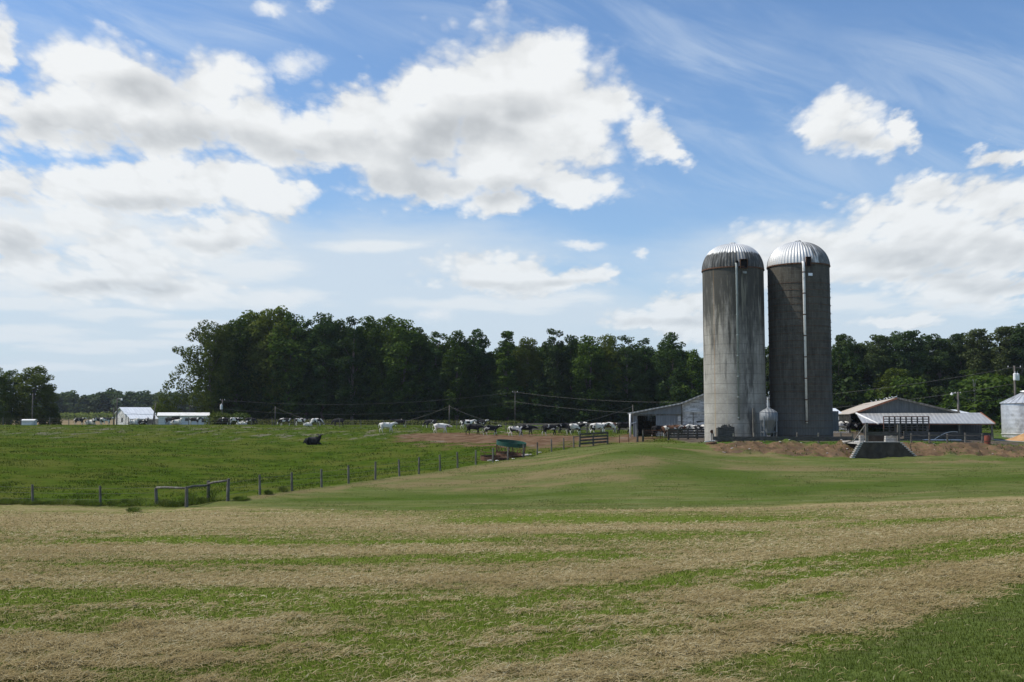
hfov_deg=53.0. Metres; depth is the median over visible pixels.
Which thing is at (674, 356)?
broadleaf tree
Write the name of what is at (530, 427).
cow
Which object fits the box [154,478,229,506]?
rail fence
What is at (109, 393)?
tree
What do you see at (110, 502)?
weed clump
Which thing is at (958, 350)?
pine tree
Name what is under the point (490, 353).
broadleaf tree
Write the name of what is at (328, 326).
broadleaf tree
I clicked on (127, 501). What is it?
weed clump
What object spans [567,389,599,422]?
broadleaf tree
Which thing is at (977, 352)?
pine tree
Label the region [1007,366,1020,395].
utility pole
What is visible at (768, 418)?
feed tank
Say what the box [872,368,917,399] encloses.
broadleaf tree
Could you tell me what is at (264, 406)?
broadleaf tree
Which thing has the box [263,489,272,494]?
weed clump
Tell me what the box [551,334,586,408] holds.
broadleaf tree
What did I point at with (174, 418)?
cow
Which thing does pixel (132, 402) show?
tree
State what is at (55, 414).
broadleaf tree
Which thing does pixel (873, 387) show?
broadleaf tree
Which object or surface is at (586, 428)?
board fence
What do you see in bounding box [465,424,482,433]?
cow
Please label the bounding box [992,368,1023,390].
broadleaf tree
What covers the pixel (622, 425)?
cow
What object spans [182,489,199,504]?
weed clump
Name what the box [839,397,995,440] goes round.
freestall barn
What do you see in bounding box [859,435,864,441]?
block stack
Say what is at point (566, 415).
broadleaf tree
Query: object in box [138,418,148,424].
cow
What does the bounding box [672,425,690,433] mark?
cow
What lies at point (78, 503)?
weed clump
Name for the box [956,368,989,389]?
broadleaf tree
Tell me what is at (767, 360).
pine tree
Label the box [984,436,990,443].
barrel
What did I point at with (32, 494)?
wire fence
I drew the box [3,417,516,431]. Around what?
wire fence
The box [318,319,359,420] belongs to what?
broadleaf tree
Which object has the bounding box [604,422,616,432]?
cow
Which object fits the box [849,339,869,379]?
pine tree
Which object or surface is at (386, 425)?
cow
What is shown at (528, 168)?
sky
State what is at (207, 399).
broadleaf tree
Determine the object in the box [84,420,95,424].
cow
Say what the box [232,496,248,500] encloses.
weed clump
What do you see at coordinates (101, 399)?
tree
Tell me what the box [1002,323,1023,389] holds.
pine tree
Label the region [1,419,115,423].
field
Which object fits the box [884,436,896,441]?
block stack
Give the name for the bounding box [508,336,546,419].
broadleaf tree
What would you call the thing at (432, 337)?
broadleaf tree
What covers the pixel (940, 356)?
pine tree
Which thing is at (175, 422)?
cow
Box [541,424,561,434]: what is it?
cow
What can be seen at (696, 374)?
broadleaf tree
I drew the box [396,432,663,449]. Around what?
bare ground
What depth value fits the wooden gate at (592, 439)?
110.98 m
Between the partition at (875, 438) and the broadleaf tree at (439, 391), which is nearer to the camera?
the partition at (875, 438)
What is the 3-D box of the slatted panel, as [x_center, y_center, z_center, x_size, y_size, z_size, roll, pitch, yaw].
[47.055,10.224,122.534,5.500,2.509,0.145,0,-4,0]
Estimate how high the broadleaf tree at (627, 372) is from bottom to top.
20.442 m
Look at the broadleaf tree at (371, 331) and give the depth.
225.90 m
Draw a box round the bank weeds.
[697,439,1023,456]
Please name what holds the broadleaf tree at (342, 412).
on the pasture
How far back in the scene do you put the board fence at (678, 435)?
112.66 m
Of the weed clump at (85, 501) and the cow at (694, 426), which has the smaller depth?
the weed clump at (85, 501)
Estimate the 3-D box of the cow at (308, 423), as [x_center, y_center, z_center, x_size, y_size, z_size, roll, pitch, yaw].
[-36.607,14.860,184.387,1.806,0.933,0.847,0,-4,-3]
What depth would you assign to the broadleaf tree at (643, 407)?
227.23 m
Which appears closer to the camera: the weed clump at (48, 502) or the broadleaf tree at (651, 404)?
the weed clump at (48, 502)
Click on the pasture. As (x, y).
(174, 465)
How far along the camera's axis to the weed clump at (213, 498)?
62.27 m
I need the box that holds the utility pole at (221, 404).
[220,399,224,412]
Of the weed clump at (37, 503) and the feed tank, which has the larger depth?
the feed tank
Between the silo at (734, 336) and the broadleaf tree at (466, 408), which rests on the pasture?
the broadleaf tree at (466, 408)
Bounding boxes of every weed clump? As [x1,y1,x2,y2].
[12,500,23,504]
[22,501,42,504]
[40,500,60,504]
[51,497,75,505]
[73,500,83,504]
[79,500,92,505]
[79,500,100,506]
[103,500,121,504]
[112,502,132,506]
[117,498,137,505]
[125,507,140,511]
[128,497,153,506]
[152,499,175,506]
[167,500,184,506]
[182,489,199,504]
[191,496,211,502]
[202,489,222,501]
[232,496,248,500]
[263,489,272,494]
[277,486,288,491]
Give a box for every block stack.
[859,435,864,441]
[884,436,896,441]
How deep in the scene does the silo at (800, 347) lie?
101.74 m
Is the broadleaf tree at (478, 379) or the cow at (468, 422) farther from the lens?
the broadleaf tree at (478, 379)
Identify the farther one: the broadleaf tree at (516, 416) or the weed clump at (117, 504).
the broadleaf tree at (516, 416)
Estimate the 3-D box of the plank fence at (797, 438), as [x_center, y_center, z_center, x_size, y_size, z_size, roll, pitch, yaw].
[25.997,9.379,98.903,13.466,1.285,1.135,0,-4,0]
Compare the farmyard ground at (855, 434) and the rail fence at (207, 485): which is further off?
the farmyard ground at (855, 434)
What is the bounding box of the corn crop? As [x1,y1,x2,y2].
[225,419,522,425]
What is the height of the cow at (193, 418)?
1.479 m
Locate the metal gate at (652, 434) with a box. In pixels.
[644,430,660,438]
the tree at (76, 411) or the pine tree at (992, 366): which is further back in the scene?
the tree at (76, 411)
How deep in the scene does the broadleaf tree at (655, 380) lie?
229.84 m
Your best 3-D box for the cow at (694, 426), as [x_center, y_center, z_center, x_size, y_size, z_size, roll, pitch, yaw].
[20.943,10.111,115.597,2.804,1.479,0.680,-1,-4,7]
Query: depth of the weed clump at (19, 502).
61.52 m
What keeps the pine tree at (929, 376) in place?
on the pasture
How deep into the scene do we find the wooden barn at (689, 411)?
118.46 m
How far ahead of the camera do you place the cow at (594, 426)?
130.32 m
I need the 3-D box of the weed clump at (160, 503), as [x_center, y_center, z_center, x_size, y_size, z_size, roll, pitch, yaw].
[-20.805,9.653,61.444,1.481,0.492,1.508,2,-5,-28]
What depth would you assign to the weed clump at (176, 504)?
60.93 m
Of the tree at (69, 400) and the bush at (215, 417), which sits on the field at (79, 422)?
the tree at (69, 400)
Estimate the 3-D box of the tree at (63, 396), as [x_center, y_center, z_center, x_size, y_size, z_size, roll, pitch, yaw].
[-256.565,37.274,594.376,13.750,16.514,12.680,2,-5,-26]
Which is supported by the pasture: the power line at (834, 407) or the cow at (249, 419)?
the cow at (249, 419)
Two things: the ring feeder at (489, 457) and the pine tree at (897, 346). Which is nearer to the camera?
the ring feeder at (489, 457)
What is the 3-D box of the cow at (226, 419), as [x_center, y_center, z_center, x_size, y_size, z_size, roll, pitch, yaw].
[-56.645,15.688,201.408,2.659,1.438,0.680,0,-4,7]
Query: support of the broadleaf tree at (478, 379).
on the pasture
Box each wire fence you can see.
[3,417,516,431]
[17,484,153,505]
[225,436,574,494]
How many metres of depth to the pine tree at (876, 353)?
221.10 m
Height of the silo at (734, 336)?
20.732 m
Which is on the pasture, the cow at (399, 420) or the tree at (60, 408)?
the cow at (399, 420)
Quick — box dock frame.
[843,423,899,443]
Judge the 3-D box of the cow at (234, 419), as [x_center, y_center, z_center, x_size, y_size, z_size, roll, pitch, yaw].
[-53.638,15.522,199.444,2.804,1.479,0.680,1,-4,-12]
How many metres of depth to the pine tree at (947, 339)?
227.01 m
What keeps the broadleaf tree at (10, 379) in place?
on the pasture
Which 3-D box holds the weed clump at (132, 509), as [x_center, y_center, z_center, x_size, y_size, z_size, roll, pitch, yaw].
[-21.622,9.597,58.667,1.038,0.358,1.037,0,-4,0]
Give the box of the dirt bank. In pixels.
[711,440,1023,457]
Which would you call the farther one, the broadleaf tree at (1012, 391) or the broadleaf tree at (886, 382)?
the broadleaf tree at (886, 382)
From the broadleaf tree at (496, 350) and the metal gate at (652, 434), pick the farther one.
the broadleaf tree at (496, 350)
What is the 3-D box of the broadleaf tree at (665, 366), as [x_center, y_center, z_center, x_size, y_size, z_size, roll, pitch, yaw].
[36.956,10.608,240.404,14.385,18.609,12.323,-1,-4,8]
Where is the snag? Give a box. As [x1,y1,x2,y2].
[967,378,979,408]
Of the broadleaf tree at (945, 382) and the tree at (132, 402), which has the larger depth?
the tree at (132, 402)
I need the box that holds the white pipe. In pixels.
[923,439,960,440]
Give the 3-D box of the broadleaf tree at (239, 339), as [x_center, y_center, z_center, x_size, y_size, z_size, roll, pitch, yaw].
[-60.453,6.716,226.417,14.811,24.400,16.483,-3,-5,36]
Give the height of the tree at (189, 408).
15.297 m
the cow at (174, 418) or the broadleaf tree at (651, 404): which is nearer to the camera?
the cow at (174, 418)
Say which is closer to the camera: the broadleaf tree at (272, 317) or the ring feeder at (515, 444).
the ring feeder at (515, 444)
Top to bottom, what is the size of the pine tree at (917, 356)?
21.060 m
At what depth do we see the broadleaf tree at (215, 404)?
224.86 m
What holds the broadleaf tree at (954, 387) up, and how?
on the pasture
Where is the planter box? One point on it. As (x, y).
(726, 430)
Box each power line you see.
[227,392,511,404]
[229,402,508,414]
[518,368,1007,401]
[521,384,1009,412]
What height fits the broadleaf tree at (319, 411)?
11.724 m
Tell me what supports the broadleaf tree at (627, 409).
on the pasture
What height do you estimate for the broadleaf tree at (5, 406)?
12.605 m
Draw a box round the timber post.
[752,408,755,435]
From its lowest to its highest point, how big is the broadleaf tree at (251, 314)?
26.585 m
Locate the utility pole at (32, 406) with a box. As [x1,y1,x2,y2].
[30,394,35,418]
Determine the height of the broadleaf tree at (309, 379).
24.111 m
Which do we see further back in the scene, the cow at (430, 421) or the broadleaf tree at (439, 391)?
the broadleaf tree at (439, 391)
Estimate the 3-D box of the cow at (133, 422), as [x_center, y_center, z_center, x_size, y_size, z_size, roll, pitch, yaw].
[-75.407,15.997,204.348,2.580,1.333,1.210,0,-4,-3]
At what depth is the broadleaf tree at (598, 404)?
226.19 m
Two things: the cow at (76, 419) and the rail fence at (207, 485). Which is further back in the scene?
the cow at (76, 419)
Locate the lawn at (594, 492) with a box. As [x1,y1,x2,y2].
[18,442,1023,510]
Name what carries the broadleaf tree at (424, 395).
on the pasture
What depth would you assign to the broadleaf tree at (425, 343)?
228.10 m
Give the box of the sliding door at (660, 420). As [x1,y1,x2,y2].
[656,416,677,435]
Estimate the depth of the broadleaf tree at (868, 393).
212.36 m
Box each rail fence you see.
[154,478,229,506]
[900,432,982,442]
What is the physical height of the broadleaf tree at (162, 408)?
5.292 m
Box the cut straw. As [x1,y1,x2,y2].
[0,498,1023,681]
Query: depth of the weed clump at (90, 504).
61.10 m
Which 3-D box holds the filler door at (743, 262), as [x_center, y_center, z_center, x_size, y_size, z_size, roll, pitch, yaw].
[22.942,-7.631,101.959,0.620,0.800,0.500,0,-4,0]
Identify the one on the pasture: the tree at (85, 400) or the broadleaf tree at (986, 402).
the broadleaf tree at (986, 402)
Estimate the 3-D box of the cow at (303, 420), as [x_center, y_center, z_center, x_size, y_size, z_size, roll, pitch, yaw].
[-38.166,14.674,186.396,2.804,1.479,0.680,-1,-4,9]
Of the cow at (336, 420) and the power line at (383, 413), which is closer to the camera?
the cow at (336, 420)
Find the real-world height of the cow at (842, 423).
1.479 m
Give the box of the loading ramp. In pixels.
[842,441,916,458]
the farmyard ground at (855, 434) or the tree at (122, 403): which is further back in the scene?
the tree at (122, 403)
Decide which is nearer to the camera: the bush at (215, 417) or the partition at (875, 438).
the partition at (875, 438)
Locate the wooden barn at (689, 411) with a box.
[628,394,769,436]
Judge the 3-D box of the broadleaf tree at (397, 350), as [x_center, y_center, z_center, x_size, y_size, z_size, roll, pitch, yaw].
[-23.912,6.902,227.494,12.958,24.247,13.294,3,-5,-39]
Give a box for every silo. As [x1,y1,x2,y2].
[701,242,766,440]
[766,240,838,436]
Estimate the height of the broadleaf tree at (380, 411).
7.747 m
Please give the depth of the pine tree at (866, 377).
228.00 m
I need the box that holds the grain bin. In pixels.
[1000,391,1023,437]
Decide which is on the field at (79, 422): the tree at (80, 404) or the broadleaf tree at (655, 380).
the tree at (80, 404)
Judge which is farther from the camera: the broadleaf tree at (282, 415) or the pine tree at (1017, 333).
the broadleaf tree at (282, 415)
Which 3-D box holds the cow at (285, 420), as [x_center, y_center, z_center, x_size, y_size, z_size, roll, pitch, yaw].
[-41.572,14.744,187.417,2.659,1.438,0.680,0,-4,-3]
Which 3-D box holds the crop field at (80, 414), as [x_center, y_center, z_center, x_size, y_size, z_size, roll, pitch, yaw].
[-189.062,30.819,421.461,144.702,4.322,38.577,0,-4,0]
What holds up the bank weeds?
on the dirt bank
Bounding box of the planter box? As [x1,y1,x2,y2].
[716,424,734,441]
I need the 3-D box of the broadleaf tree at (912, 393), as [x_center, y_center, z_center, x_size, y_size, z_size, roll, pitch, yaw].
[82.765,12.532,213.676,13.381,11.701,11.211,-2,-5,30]
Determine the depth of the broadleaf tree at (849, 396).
202.90 m
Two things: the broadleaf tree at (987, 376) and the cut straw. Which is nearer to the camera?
the cut straw
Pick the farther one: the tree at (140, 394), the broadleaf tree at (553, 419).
the tree at (140, 394)
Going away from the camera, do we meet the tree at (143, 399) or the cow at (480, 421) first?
the cow at (480, 421)
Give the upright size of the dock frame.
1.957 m
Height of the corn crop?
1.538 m
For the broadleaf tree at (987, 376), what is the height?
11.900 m
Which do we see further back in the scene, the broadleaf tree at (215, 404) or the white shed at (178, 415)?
the broadleaf tree at (215, 404)
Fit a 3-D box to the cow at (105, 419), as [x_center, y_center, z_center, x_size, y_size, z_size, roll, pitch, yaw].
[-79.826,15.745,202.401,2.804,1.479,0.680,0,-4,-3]
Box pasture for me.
[0,424,1001,505]
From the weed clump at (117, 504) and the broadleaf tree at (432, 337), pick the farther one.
the broadleaf tree at (432, 337)
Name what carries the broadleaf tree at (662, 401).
on the pasture
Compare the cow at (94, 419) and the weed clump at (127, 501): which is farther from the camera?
the cow at (94, 419)
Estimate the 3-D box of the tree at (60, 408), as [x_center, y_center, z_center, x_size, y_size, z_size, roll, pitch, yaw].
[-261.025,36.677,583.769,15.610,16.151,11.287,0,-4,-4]
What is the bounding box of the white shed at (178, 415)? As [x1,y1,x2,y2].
[157,412,209,424]
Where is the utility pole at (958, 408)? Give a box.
[950,392,960,411]
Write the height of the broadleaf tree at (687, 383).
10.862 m
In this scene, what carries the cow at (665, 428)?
on the farmyard ground at (855, 434)
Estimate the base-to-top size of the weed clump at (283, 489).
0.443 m
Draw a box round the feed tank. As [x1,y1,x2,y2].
[759,397,777,441]
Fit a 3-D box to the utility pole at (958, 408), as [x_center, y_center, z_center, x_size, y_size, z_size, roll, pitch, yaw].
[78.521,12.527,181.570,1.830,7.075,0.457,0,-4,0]
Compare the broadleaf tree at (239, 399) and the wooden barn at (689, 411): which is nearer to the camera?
the wooden barn at (689, 411)
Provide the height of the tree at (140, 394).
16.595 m
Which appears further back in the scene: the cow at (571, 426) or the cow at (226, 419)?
the cow at (226, 419)
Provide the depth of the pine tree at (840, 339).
221.81 m
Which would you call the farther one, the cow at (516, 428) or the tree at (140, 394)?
the tree at (140, 394)
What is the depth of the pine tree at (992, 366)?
225.41 m
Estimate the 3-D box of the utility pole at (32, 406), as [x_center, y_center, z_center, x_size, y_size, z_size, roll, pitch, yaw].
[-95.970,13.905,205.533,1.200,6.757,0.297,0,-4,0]
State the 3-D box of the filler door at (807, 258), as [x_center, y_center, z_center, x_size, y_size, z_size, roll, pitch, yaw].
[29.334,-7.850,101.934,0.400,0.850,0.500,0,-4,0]
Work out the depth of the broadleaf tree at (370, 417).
225.40 m
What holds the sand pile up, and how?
on the farmyard ground at (855, 434)
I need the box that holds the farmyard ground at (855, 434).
[673,431,1023,445]
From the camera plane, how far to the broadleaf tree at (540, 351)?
236.15 m
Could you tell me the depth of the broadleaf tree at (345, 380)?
223.16 m
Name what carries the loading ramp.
on the dirt bank
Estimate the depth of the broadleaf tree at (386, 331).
227.04 m
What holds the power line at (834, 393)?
attached to the utility pole at (1016, 376)
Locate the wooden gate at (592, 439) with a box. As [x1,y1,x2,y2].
[574,432,608,446]
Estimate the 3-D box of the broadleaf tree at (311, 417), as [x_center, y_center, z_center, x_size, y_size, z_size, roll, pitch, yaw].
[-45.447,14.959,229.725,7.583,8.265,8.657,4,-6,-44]
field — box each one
[0,495,1023,681]
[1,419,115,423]
[28,411,188,419]
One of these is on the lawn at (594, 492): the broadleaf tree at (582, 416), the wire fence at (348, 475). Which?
the wire fence at (348, 475)
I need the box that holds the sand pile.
[1006,433,1023,440]
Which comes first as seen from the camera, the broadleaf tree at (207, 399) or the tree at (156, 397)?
the broadleaf tree at (207, 399)
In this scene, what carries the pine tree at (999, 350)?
on the pasture
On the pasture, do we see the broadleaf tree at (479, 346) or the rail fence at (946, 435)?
the broadleaf tree at (479, 346)
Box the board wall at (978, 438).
[903,431,989,440]
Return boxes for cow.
[74,417,86,424]
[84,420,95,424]
[92,417,104,424]
[100,417,112,424]
[127,418,137,424]
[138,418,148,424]
[165,417,176,423]
[170,418,183,424]
[189,417,201,421]
[217,417,229,424]
[228,417,242,424]
[244,417,257,423]
[277,418,291,425]
[295,418,308,425]
[303,421,312,425]
[303,434,323,444]
[310,418,324,425]
[331,418,344,425]
[378,422,397,431]
[390,419,404,426]
[422,419,437,427]
[432,423,451,432]
[460,419,476,428]
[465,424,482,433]
[474,419,489,425]
[482,425,502,434]
[507,425,527,435]
[517,425,537,434]
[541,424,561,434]
[557,423,571,432]
[566,423,586,434]
[589,422,610,432]
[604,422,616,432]
[615,422,632,432]
[651,425,671,436]
[661,425,683,436]
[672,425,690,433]
[685,424,703,435]
[837,421,848,431]
[845,422,862,433]
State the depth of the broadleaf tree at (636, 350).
233.43 m
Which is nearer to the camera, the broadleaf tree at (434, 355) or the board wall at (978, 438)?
the board wall at (978, 438)
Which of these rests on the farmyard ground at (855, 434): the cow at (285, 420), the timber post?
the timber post
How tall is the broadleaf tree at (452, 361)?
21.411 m
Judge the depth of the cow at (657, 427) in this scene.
116.90 m
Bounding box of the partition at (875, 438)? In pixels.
[868,435,884,441]
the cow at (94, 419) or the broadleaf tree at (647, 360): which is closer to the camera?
the cow at (94, 419)
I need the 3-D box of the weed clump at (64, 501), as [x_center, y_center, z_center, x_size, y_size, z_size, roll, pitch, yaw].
[-26.907,9.617,61.720,1.739,0.467,1.720,0,-4,0]
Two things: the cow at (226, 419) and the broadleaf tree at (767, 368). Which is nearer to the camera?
the cow at (226, 419)
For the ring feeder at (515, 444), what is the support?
on the pasture
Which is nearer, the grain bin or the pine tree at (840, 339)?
the grain bin
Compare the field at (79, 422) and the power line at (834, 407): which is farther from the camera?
the field at (79, 422)
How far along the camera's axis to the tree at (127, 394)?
592.48 m
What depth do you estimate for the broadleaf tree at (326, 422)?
226.17 m
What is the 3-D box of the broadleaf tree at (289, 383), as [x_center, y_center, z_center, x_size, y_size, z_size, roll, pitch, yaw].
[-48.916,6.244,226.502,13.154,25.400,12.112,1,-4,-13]
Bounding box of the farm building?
[115,407,157,424]
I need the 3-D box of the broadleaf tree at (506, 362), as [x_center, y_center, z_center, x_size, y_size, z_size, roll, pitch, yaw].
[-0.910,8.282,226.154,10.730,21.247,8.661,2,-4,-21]
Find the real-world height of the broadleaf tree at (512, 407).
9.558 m
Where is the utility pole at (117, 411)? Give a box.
[116,398,122,424]
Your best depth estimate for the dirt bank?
95.21 m
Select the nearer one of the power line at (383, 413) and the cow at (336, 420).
the cow at (336, 420)
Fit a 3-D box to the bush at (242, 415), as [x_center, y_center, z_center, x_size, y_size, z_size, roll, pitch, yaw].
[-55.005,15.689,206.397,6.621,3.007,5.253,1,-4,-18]
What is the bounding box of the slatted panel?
[883,416,929,436]
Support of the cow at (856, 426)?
on the farmyard ground at (855, 434)
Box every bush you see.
[204,411,233,424]
[224,412,253,424]
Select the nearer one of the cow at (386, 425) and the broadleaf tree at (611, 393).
the cow at (386, 425)
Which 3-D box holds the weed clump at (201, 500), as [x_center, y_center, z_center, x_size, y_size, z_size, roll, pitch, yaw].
[-18.693,9.549,62.000,1.331,0.481,1.376,0,-4,0]
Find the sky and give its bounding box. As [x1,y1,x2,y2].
[0,0,1023,396]
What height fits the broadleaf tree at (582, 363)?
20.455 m
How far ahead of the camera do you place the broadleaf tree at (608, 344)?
227.96 m
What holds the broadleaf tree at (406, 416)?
on the pasture
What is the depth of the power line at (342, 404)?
210.01 m
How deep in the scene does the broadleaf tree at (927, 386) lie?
214.79 m
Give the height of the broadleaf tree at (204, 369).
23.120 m
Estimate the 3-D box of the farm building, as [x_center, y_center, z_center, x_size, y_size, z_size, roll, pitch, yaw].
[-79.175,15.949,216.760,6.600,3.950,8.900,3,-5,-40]
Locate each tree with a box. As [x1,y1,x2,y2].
[0,367,18,424]
[0,369,26,424]
[8,365,59,422]
[38,404,63,424]
[43,393,66,413]
[61,392,69,418]
[61,392,79,418]
[70,398,79,417]
[74,395,89,417]
[79,395,93,417]
[88,392,111,417]
[90,395,98,413]
[104,390,111,410]
[105,391,129,416]
[110,394,128,417]
[123,391,132,399]
[125,396,139,406]
[133,391,149,398]
[134,394,152,406]
[148,392,172,410]
[152,404,180,416]
[153,319,240,416]
[169,392,185,412]
[183,393,197,412]
[192,329,236,390]
[198,389,232,413]
[204,317,267,415]
[226,382,246,412]
[231,310,276,394]
[239,305,308,419]
[242,391,272,424]
[255,382,277,424]
[259,312,319,423]
[266,387,298,424]
[286,319,321,420]
[297,312,343,424]
[298,410,319,424]
[300,381,334,424]
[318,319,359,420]
[319,387,340,424]
[328,394,359,424]
[334,316,373,424]
[348,315,385,424]
[360,388,383,424]
[363,314,407,406]
[372,391,404,424]
[375,317,430,419]
[387,392,417,424]
[400,327,439,419]
[408,335,442,418]
[411,384,444,424]
[421,383,459,424]
[422,331,458,415]
[435,330,482,424]
[454,393,477,424]
[455,328,496,416]
[465,383,491,424]
[476,354,500,382]
[481,351,496,424]
[484,383,519,424]
[488,331,530,423]
[493,346,523,378]
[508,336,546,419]
[509,397,527,423]
[510,378,554,423]
[529,348,568,389]
[538,328,573,417]
[541,387,571,422]
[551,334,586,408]
[560,390,580,422]
[566,335,613,420]
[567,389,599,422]
[580,376,607,422]
[590,334,625,409]
[595,384,630,422]
[602,335,650,421]
[609,392,638,422]
[623,344,657,385]
[628,390,646,420]
[629,337,657,416]
[639,388,657,416]
[650,332,691,406]
[650,377,669,416]
[653,384,677,407]
[655,349,676,383]
[676,349,703,401]
[676,378,703,416]
[765,345,769,396]
[765,356,768,386]
[832,333,860,376]
[832,346,868,426]
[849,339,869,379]
[856,385,884,420]
[858,344,873,385]
[860,334,892,382]
[864,377,888,400]
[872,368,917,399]
[875,374,936,405]
[881,331,910,370]
[895,330,930,380]
[916,333,941,389]
[917,385,942,405]
[924,333,956,384]
[925,386,954,409]
[933,376,956,399]
[938,373,1020,428]
[938,380,968,409]
[942,336,959,379]
[946,332,974,379]
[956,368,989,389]
[959,328,994,375]
[959,373,998,401]
[973,374,1020,428]
[986,326,1021,375]
[986,342,994,376]
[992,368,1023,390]
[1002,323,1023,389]
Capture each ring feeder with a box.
[480,447,509,460]
[496,439,525,457]
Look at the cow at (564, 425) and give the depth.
141.22 m
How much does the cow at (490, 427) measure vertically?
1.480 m
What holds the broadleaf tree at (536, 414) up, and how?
on the pasture
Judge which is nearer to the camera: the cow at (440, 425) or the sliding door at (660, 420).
the sliding door at (660, 420)
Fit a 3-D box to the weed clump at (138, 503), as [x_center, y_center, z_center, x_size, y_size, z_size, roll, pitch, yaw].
[-22.370,9.610,61.757,1.649,0.600,1.634,0,-4,0]
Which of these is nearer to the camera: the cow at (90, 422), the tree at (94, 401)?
the cow at (90, 422)
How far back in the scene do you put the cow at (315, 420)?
185.23 m
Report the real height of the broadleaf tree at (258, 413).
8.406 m
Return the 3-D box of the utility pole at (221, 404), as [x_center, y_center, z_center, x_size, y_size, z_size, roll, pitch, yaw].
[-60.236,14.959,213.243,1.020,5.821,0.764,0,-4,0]
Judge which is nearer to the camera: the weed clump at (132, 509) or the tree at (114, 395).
the weed clump at (132, 509)
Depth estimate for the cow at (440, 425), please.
147.26 m
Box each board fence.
[517,422,628,432]
[636,428,704,441]
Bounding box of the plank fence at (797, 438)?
[712,432,852,442]
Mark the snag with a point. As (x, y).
(973, 382)
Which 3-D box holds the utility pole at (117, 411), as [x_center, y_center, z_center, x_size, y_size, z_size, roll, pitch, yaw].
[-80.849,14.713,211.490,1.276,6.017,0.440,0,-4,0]
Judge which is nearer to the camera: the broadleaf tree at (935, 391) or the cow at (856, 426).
the cow at (856, 426)
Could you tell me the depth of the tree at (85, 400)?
583.02 m
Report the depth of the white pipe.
100.80 m
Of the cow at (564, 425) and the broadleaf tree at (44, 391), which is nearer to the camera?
the cow at (564, 425)
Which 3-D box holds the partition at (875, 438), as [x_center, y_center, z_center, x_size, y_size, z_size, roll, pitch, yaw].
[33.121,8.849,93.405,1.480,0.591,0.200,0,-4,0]
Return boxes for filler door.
[741,260,746,267]
[806,257,809,265]
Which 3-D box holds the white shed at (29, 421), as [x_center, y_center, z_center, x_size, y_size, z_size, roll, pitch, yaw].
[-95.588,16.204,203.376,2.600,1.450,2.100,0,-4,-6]
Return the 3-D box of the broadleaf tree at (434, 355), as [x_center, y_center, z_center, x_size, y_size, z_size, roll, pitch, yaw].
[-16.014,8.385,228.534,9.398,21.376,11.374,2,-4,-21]
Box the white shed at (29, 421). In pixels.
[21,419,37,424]
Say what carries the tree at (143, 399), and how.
on the field at (79, 422)
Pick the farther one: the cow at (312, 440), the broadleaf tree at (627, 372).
the broadleaf tree at (627, 372)
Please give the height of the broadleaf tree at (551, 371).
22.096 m
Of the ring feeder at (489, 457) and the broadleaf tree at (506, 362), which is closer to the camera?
the ring feeder at (489, 457)
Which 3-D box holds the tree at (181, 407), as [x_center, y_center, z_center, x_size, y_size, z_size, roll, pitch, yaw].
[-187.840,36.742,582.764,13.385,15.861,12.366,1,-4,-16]
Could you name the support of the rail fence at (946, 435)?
on the dirt bank
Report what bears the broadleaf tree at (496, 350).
on the pasture

